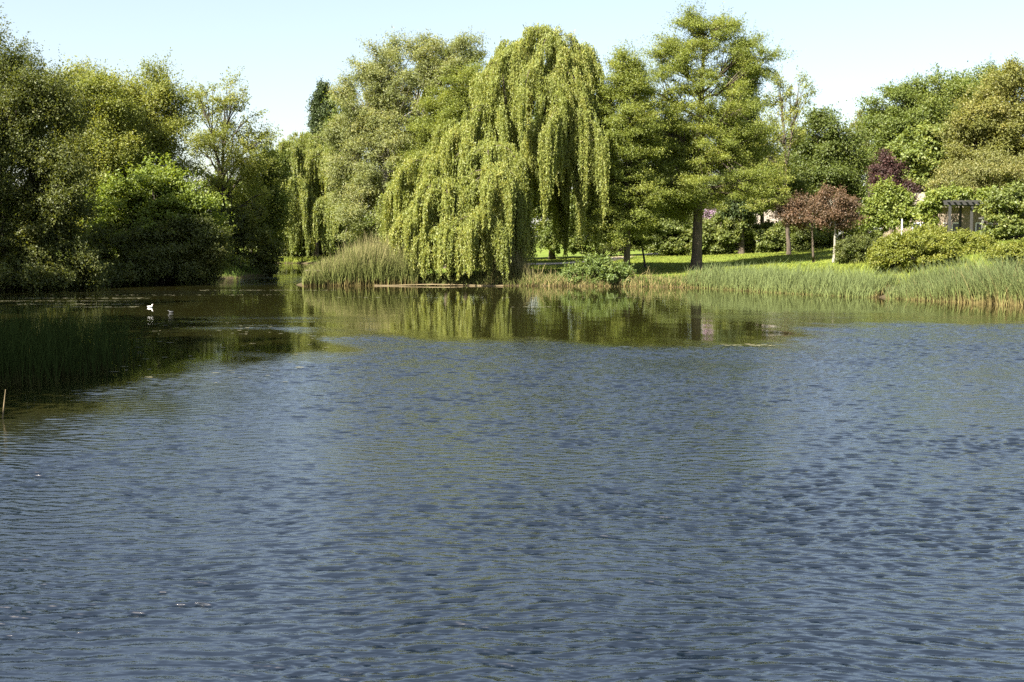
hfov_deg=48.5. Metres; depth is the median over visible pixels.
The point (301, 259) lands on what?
bank grass
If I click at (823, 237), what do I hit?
shrub
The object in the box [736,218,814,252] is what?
shrub
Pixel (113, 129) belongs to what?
bank tree
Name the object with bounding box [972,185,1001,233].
climbing vine
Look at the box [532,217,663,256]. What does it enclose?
shrub
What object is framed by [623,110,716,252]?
broadleaf tree
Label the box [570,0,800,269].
swamp cypress
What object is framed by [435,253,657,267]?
path
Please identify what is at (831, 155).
broadleaf tree
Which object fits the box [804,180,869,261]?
red maple
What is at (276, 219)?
bank tree
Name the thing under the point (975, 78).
broadleaf tree
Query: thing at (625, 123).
swamp cypress
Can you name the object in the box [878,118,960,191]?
broadleaf tree
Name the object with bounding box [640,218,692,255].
shrub
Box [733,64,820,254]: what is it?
sparse tree
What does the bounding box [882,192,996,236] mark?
bungalow
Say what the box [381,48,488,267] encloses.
swamp cypress
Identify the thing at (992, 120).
broadleaf tree
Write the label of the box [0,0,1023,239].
sky
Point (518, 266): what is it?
reed bed
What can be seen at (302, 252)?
bank shrub
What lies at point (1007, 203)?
broad leaved bush
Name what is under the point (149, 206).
bank tree
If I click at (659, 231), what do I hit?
tree
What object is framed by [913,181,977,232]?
climbing vine
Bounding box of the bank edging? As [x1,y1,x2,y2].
[374,284,502,285]
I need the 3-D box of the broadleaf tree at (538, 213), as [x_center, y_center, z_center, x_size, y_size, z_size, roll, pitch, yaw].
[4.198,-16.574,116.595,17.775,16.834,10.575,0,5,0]
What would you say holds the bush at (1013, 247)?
on the ground at (544, 253)
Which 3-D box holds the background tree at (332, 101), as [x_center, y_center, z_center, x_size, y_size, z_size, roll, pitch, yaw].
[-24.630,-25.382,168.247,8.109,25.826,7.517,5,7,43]
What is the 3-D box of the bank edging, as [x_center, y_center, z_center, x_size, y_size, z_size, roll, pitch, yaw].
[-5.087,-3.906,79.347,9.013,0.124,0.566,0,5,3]
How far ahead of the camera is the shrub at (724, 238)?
111.45 m
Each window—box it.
[945,223,958,233]
[975,223,991,231]
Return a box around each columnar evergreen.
[304,76,337,248]
[710,33,765,253]
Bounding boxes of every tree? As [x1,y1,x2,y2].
[0,2,113,257]
[23,55,161,244]
[79,152,240,255]
[95,47,211,216]
[179,66,283,222]
[216,140,300,251]
[320,85,366,247]
[363,176,533,231]
[528,104,593,259]
[620,224,671,267]
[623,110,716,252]
[704,153,816,240]
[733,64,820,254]
[777,101,878,245]
[846,62,978,182]
[846,108,875,196]
[851,175,919,233]
[864,146,923,233]
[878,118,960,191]
[921,145,1023,227]
[926,52,1023,170]
[938,53,1019,100]
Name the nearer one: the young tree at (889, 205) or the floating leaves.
the floating leaves
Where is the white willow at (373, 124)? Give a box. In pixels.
[313,25,494,249]
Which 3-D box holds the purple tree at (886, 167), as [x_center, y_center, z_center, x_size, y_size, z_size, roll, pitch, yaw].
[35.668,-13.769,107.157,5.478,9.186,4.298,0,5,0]
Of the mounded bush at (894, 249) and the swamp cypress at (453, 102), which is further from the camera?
the swamp cypress at (453, 102)
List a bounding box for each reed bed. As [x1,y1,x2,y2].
[0,297,161,386]
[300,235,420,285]
[472,244,537,282]
[682,258,905,297]
[878,249,1023,305]
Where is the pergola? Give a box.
[936,200,998,231]
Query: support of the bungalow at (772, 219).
on the ground at (544, 253)
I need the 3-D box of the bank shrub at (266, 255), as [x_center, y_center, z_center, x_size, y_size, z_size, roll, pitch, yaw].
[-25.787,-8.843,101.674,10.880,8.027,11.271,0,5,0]
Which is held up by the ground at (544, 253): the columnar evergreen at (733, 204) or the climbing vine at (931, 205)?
the columnar evergreen at (733, 204)
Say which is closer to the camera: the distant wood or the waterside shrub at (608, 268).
the waterside shrub at (608, 268)
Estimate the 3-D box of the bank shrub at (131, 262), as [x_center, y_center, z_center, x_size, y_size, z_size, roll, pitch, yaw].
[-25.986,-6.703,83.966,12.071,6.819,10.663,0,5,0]
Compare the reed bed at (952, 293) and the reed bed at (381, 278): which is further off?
the reed bed at (381, 278)
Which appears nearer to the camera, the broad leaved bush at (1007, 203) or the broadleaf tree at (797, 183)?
the broad leaved bush at (1007, 203)
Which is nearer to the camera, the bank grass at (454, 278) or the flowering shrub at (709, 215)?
the bank grass at (454, 278)
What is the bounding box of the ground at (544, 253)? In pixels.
[0,232,1023,304]
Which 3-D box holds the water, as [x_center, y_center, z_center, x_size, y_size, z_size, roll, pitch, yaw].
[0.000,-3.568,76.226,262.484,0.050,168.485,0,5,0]
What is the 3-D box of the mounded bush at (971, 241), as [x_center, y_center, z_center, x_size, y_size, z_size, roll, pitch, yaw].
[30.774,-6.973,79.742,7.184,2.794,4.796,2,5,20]
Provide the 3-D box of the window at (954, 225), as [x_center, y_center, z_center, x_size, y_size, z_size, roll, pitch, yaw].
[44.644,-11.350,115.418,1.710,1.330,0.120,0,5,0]
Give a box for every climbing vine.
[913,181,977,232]
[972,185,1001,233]
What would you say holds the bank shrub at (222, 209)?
on the ground at (544, 253)
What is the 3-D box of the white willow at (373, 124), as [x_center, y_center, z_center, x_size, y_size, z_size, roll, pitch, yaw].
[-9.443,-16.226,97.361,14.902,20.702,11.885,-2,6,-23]
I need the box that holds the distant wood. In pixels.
[12,171,881,246]
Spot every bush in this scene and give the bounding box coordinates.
[830,231,878,263]
[865,227,966,272]
[909,222,1002,257]
[973,179,1023,239]
[980,237,1023,270]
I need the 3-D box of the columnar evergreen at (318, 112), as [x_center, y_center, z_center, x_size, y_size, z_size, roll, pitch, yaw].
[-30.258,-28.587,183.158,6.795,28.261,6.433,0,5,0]
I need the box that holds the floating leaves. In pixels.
[9,290,772,388]
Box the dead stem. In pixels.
[2,389,5,417]
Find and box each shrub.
[0,179,115,289]
[0,182,254,259]
[78,207,238,285]
[209,198,288,274]
[244,221,365,257]
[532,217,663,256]
[560,251,636,284]
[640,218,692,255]
[690,205,757,254]
[703,209,717,222]
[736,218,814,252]
[792,220,883,250]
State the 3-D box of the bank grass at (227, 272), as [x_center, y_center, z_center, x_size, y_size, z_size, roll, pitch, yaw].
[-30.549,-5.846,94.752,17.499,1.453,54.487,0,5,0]
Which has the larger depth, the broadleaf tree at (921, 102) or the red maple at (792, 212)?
the broadleaf tree at (921, 102)
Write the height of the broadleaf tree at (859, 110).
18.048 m
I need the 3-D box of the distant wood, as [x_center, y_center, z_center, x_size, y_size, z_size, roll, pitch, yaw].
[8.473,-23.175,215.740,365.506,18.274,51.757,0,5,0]
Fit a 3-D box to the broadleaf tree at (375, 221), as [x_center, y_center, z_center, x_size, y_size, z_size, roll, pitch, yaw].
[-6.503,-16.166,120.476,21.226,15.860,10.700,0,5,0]
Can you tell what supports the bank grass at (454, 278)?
on the ground at (544, 253)
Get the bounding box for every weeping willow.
[256,130,366,257]
[374,21,614,280]
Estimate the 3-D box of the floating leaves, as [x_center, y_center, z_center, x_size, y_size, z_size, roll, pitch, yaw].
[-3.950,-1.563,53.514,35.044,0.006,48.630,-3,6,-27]
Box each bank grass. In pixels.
[7,263,262,287]
[271,254,337,262]
[393,269,527,285]
[519,265,700,287]
[805,249,1023,284]
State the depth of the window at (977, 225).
115.38 m
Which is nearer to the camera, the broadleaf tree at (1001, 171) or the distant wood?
the broadleaf tree at (1001, 171)
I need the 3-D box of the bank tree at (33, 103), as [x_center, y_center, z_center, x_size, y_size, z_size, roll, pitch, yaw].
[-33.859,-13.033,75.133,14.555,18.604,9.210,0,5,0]
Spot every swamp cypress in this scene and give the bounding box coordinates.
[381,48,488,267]
[557,34,676,266]
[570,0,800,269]
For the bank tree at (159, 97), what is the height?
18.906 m
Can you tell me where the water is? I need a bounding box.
[0,263,1023,681]
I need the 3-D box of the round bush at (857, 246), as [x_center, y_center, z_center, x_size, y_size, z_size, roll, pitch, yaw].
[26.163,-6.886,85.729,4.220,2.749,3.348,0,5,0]
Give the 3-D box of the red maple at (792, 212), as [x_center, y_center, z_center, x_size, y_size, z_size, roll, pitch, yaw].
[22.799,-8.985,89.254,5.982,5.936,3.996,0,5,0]
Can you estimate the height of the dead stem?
0.953 m
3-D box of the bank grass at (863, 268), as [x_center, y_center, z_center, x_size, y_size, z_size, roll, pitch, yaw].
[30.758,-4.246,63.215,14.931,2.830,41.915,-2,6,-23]
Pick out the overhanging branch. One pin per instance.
(236, 261)
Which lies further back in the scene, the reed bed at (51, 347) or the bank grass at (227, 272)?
the bank grass at (227, 272)
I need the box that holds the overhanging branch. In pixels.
[195,254,254,276]
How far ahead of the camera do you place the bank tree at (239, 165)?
104.32 m
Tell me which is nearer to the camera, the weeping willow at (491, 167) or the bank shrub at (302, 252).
the weeping willow at (491, 167)
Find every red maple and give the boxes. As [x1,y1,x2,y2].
[767,189,833,261]
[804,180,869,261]
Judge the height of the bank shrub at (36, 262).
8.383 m
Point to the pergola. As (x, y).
(970, 203)
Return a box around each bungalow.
[719,209,783,249]
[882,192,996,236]
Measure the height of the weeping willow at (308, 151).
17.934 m
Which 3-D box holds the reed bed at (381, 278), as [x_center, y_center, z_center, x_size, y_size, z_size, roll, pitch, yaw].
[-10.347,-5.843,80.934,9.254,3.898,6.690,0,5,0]
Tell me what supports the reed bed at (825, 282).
on the ground at (544, 253)
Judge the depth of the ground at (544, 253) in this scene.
94.36 m

